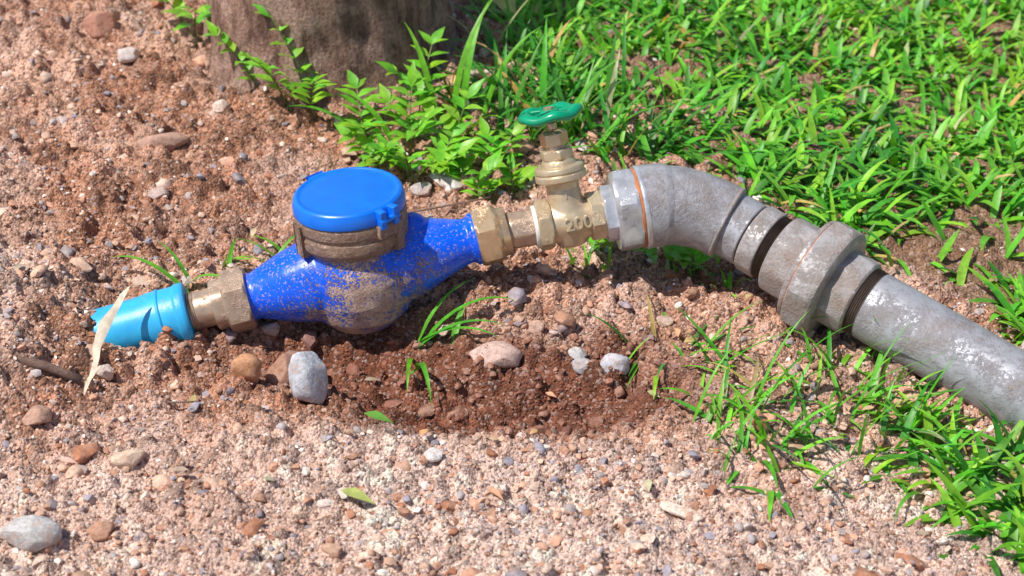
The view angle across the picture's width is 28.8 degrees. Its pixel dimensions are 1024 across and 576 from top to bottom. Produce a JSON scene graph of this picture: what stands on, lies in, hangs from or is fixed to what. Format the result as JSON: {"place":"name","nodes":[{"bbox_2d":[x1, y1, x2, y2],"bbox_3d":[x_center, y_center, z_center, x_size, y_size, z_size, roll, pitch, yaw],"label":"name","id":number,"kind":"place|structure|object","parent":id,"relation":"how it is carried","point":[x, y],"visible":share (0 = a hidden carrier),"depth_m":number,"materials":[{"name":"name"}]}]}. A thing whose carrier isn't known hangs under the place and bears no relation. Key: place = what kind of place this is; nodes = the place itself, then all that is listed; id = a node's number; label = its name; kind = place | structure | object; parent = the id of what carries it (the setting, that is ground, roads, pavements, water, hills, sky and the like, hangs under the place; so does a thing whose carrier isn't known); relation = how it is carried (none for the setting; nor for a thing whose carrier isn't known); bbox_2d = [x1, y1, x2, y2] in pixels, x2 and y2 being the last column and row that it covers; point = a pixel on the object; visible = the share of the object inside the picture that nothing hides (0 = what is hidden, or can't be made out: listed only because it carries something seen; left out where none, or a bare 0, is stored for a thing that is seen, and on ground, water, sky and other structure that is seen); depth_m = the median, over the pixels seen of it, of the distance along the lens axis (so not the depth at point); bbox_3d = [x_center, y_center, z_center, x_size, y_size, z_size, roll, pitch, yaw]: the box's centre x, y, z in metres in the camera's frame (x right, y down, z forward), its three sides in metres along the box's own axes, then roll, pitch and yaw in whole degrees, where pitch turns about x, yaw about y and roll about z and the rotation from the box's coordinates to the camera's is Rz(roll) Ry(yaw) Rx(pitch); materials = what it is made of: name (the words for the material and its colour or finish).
{"place":"outdoors","nodes":[
{"label":"outdoors","id":0,"kind":"place"},
{"bbox_2d":[0,0,1023,575],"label":"ground","id":1,"kind":"structure","parent":0,"point":[916,254],"depth_m":1.66,"materials":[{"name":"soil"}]},
{"bbox_2d":[0,515,61,552],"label":"stone","id":2,"kind":"object","parent":1,"relation":"on","point":[32,533],"visible":1,"depth_m":1.45,"materials":[{"name":"white stone"}]},
{"bbox_2d":[22,405,52,425],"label":"stone","id":3,"kind":"object","parent":1,"relation":"on","point":[38,414],"visible":1,"depth_m":1.56,"materials":[{"name":"beige stone"}]},
{"bbox_2d":[0,351,82,384],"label":"twig","id":4,"kind":"object","parent":1,"relation":"on","point":[54,369],"visible":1,"depth_m":1.61,"materials":[{"name":"brown wood"}]},
{"bbox_2d":[83,11,116,38],"bbox_3d":[-0.437,-0.281,2.111,0.034,0.032,0.030,0,33,0],"label":"stone","id":5,"kind":"object","parent":1,"relation":"on","point":[97,24],"visible":1,"depth_m":2.10,"materials":[{"name":"brown stone"}]},
{"bbox_2d":[87,521,114,541],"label":"stone","id":6,"kind":"object","parent":1,"relation":"on","point":[98,531],"visible":1,"depth_m":1.46,"materials":[{"name":"brown stone"}]},
{"bbox_2d":[95,364,113,380],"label":"stone","id":7,"kind":"object","parent":1,"relation":"on","point":[105,371],"visible":1,"depth_m":1.63,"materials":[{"name":"beige stone"}]},
{"bbox_2d":[83,285,130,394],"bbox_3d":[-0.338,0.040,1.630,0.016,0.053,0.090,11,35,16],"label":"dried leaf strip","id":8,"kind":"object","parent":1,"relation":"on","point":[106,321],"visible":1,"depth_m":1.64,"materials":[{"name":"beige plant"}]},
{"bbox_2d":[110,448,145,469],"bbox_3d":[-0.295,0.132,1.531,0.026,0.016,0.017,0,33,0],"label":"stone","id":9,"kind":"object","parent":1,"relation":"on","point":[131,458],"visible":1,"depth_m":1.52,"materials":[{"name":"beige stone"}]},
{"bbox_2d":[117,47,139,62],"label":"stone","id":10,"kind":"object","parent":1,"relation":"on","point":[128,54],"visible":1,"depth_m":2.06,"materials":[{"name":"grey stone"}]},
{"bbox_2d":[91,283,195,348],"bbox_3d":[-0.453,0.065,1.683,0.375,0.118,0.054,-5,33,-8],"label":"pvc pipe","id":11,"kind":"object","parent":1,"relation":"on","point":[148,316],"visible":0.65,"depth_m":1.67,"materials":[{"name":"blue plastic"}]},
{"bbox_2d":[147,186,168,199],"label":"stone","id":12,"kind":"object","parent":1,"relation":"on","point":[157,192],"visible":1,"depth_m":1.85,"materials":[{"name":"beige stone"}]},
{"bbox_2d":[136,132,188,150],"bbox_3d":[-0.340,-0.141,1.940,0.052,0.023,0.023,-6,34,-10],"label":"stone","id":13,"kind":"object","parent":1,"relation":"on","point":[169,141],"visible":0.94,"depth_m":1.93,"materials":[{"name":"brown stone"}]},
{"bbox_2d":[166,401,196,402],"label":"twig","id":14,"kind":"object","parent":1,"relation":"on","point":[180,401],"visible":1,"depth_m":1.59,"materials":[{"name":"brown wood"}]},
{"bbox_2d":[156,0,210,37],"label":"seedling","id":15,"kind":"object","parent":1,"relation":"on","point":[177,6],"visible":0.91,"depth_m":2.08,"materials":[{"name":"green plant"}]},
{"bbox_2d":[212,99,228,112],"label":"stone","id":16,"kind":"object","parent":1,"relation":"on","point":[220,106],"visible":1,"depth_m":1.99,"materials":[{"name":"beige stone"}]},
{"bbox_2d":[201,19,257,87],"bbox_3d":[-0.280,-0.228,2.005,0.062,0.077,0.039,6,34,10],"label":"seedling","id":17,"kind":"object","parent":1,"relation":"on","point":[213,29],"visible":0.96,"depth_m":2.00,"materials":[{"name":"green plant"}]},
{"bbox_2d":[230,353,261,384],"bbox_3d":[-0.217,0.069,1.638,0.022,0.034,0.023,24,40,33],"label":"stone","id":18,"kind":"object","parent":1,"relation":"on","point":[247,366],"visible":0.94,"depth_m":1.63,"materials":[{"name":"brown stone"}]},
{"bbox_2d":[238,53,318,111],"bbox_3d":[-0.225,-0.215,1.980,0.054,0.088,0.128,18,37,25],"label":"seedling","id":19,"kind":"object","parent":1,"relation":"on","point":[259,63],"visible":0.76,"depth_m":1.97,"materials":[{"name":"green plant"}]},
{"bbox_2d":[265,351,300,384],"bbox_3d":[-0.185,0.070,1.661,0.042,0.039,0.028,-16,36,-23],"label":"stone","id":20,"kind":"object","parent":1,"relation":"on","point":[277,372],"visible":0.43,"depth_m":1.65,"materials":[{"name":"brown stone"}]},
{"bbox_2d":[252,3,334,113],"bbox_3d":[-0.205,-0.213,1.964,0.056,0.109,0.123,-16,36,-24],"label":"seedling","id":21,"kind":"object","parent":1,"relation":"on","point":[295,52],"visible":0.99,"depth_m":1.97,"materials":[{"name":"green plant"}]},
{"bbox_2d":[288,351,327,403],"bbox_3d":[-0.164,0.072,1.598,0.032,0.049,0.025,0,33,0],"label":"stone","id":22,"kind":"object","parent":1,"relation":"on","point":[308,376],"visible":1,"depth_m":1.59,"materials":[{"name":"grey stone"}]},
{"bbox_2d":[203,0,460,107],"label":"tree","id":23,"kind":"object","parent":1,"relation":"on","point":[336,39],"visible":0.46,"depth_m":2.00,"materials":[{"name":"brown plant"}]},
{"bbox_2d":[185,167,513,333],"bbox_3d":[-0.139,-0.027,1.689,0.282,0.133,0.100,0,33,0],"label":"water meter","id":24,"kind":"object","parent":1,"relation":"on","point":[366,253],"visible":1,"depth_m":1.67,"materials":[{"name":"blue metal"}]},
{"bbox_2d":[505,101,607,250],"bbox_3d":[0.037,-0.098,1.696,0.089,0.126,0.082,0,33,0],"label":"gate valve","id":25,"kind":"object","parent":24,"relation":"attached to","point":[567,214],"visible":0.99,"depth_m":1.68,"materials":[{"name":"gold metal"}]},
{"bbox_2d":[334,69,386,139],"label":"seedling","id":26,"kind":"object","parent":1,"relation":"on","point":[354,123],"visible":0.95,"depth_m":1.97,"materials":[{"name":"green plant"}]},
{"bbox_2d":[334,123,400,168],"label":"seedling","id":27,"kind":"object","parent":1,"relation":"on","point":[350,134],"visible":0.88,"depth_m":1.91,"materials":[{"name":"green plant"}]},
{"bbox_2d":[369,60,447,148],"bbox_3d":[-0.099,-0.167,1.933,0.062,0.077,0.106,-14,36,-21],"label":"seedling","id":28,"kind":"object","parent":1,"relation":"on","point":[409,123],"visible":1,"depth_m":1.95,"materials":[{"name":"green plant"}]},
{"bbox_2d":[376,27,448,109],"bbox_3d":[-0.088,-0.207,1.994,0.055,0.075,0.109,15,36,22],"label":"seedling","id":29,"kind":"object","parent":1,"relation":"on","point":[436,36],"visible":0.8,"depth_m":1.99,"materials":[{"name":"green plant"}]},
{"bbox_2d":[364,132,467,178],"bbox_3d":[-0.094,-0.122,1.893,0.095,0.051,0.061,-11,35,-16],"label":"seedling","id":30,"kind":"object","parent":1,"relation":"on","point":[399,157],"visible":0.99,"depth_m":1.89,"materials":[{"name":"green plant"}]},
{"bbox_2d":[410,182,431,195],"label":"stone","id":31,"kind":"object","parent":1,"relation":"on","point":[421,189],"visible":1,"depth_m":1.88,"materials":[{"name":"grey stone"}]},
{"bbox_2d":[110,147,749,403],"bbox_3d":[-0.055,-0.009,1.742,0.508,0.065,0.309,-18,37,-25],"label":"grass tuft","id":32,"kind":"object","parent":1,"relation":"on","point":[455,327],"visible":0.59,"depth_m":1.72,"materials":[{"name":"green plant"}]},
{"bbox_2d":[424,447,441,461],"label":"stone","id":33,"kind":"object","parent":1,"relation":"on","point":[432,454],"visible":1,"depth_m":1.52,"materials":[{"name":"white stone"}]},
{"bbox_2d":[428,172,463,190],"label":"stone","id":34,"kind":"object","parent":1,"relation":"on","point":[443,180],"visible":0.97,"depth_m":1.89,"materials":[{"name":"grey stone"}]},
{"bbox_2d":[407,196,490,212],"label":"twig","id":35,"kind":"object","parent":1,"relation":"on","point":[426,209],"visible":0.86,"depth_m":1.85,"materials":[{"name":"brown wood"}]},
{"bbox_2d":[417,78,485,143],"bbox_3d":[-0.058,-0.164,1.935,0.068,0.066,0.060,0,33,0],"label":"seedling","id":36,"kind":"object","parent":1,"relation":"on","point":[471,92],"visible":0.77,"depth_m":1.94,"materials":[{"name":"green plant"}]},
{"bbox_2d":[425,121,479,173],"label":"seedling","id":37,"kind":"object","parent":1,"relation":"on","point":[441,152],"visible":1,"depth_m":1.90,"materials":[{"name":"green plant"}]},
{"bbox_2d":[446,405,467,421],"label":"stone","id":38,"kind":"object","parent":1,"relation":"on","point":[459,409],"visible":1,"depth_m":1.64,"materials":[{"name":"brown stone"}]},
{"bbox_2d":[433,148,506,185],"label":"seedling","id":39,"kind":"object","parent":1,"relation":"on","point":[493,161],"visible":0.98,"depth_m":1.88,"materials":[{"name":"green plant"}]},
{"bbox_2d":[460,165,511,197],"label":"seedling","id":40,"kind":"object","parent":1,"relation":"on","point":[492,183],"visible":0.98,"depth_m":1.87,"materials":[{"name":"green plant"}]},
{"bbox_2d":[469,341,522,368],"bbox_3d":[-0.013,0.056,1.671,0.045,0.023,0.027,0,33,0],"label":"stone","id":41,"kind":"object","parent":1,"relation":"on","point":[504,355],"visible":1,"depth_m":1.66,"materials":[{"name":"beige stone"}]},
{"bbox_2d":[467,116,530,161],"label":"seedling","id":42,"kind":"object","parent":1,"relation":"on","point":[486,133],"visible":0.88,"depth_m":1.91,"materials":[{"name":"green plant"}]},
{"bbox_2d":[13,0,1013,534],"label":"fallen leaves","id":43,"kind":"object","parent":1,"relation":"on","point":[357,492],"visible":0.78,"depth_m":1.58,"materials":[{"name":"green plant"}]},
{"bbox_2d":[498,152,537,196],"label":"seedling","id":44,"kind":"object","parent":1,"relation":"on","point":[528,171],"visible":0.93,"depth_m":1.88,"materials":[{"name":"green plant"}]},
{"bbox_2d":[292,0,761,161],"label":"tall grass","id":45,"kind":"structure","parent":1,"relation":"on","point":[501,79],"depth_m":1.98,"materials":[{"name":"green plant"}]},
{"bbox_2d":[525,425,547,434],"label":"stone","id":46,"kind":"object","parent":1,"relation":"on","point":[541,429],"visible":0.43,"depth_m":1.60,"materials":[{"name":"brown stone"}]},
{"bbox_2d":[529,320,544,332],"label":"stone","id":47,"kind":"object","parent":1,"relation":"on","point":[535,326],"visible":1,"depth_m":1.68,"materials":[{"name":"beige stone"}]},
{"bbox_2d":[568,346,586,358],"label":"stone","id":48,"kind":"object","parent":1,"relation":"on","point":[575,352],"visible":1,"depth_m":1.66,"materials":[{"name":"grey stone"}]},
{"bbox_2d":[571,357,589,374],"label":"stone","id":49,"kind":"object","parent":1,"relation":"on","point":[579,365],"visible":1,"depth_m":1.66,"materials":[{"name":"grey stone"}]},
{"bbox_2d":[588,416,604,427],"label":"stone","id":50,"kind":"object","parent":1,"relation":"on","point":[596,421],"visible":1,"depth_m":1.61,"materials":[{"name":"brown stone"}]},
{"bbox_2d":[587,237,607,256],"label":"seedling","id":51,"kind":"object","parent":1,"relation":"on","point":[591,241],"visible":0.3,"depth_m":1.79,"materials":[{"name":"green plant"}]},
{"bbox_2d":[600,353,629,375],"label":"stone","id":52,"kind":"object","parent":1,"relation":"on","point":[621,362],"visible":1,"depth_m":1.64,"materials":[{"name":"grey stone"}]},
{"bbox_2d":[633,245,694,263],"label":"seedling","id":53,"kind":"object","parent":1,"relation":"on","point":[651,254],"visible":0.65,"depth_m":1.77,"materials":[{"name":"green plant"}]},
{"bbox_2d":[655,315,673,327],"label":"stone","id":54,"kind":"object","parent":1,"relation":"on","point":[667,320],"visible":0.97,"depth_m":1.69,"materials":[{"name":"beige stone"}]},
{"bbox_2d":[660,501,703,521],"bbox_3d":[0.127,0.166,1.487,0.037,0.006,0.012,17,37,24],"label":"stone","id":55,"kind":"object","parent":1,"relation":"on","point":[678,510],"visible":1,"depth_m":1.49,"materials":[{"name":"beige stone"}]},
{"bbox_2d":[664,245,715,276],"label":"seedling","id":56,"kind":"object","parent":1,"relation":"on","point":[699,257],"visible":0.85,"depth_m":1.76,"materials":[{"name":"green plant"}]},
{"bbox_2d":[584,293,1023,575],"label":"grass tuft","id":57,"kind":"object","parent":1,"relation":"on","point":[982,465],"visible":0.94,"depth_m":1.56,"materials":[{"name":"green plant"}]},
{"bbox_2d":[598,163,1023,431],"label":"galvanized pipe","id":58,"kind":"object","parent":1,"relation":"on","point":[830,272],"visible":0.99,"depth_m":1.65,"materials":[{"name":"metal"}]},
{"bbox_2d":[464,0,1023,345],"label":"lawn grass","id":59,"kind":"structure","parent":0,"point":[953,176],"depth_m":2.06,"materials":[{"name":"green plant"}]}
]}

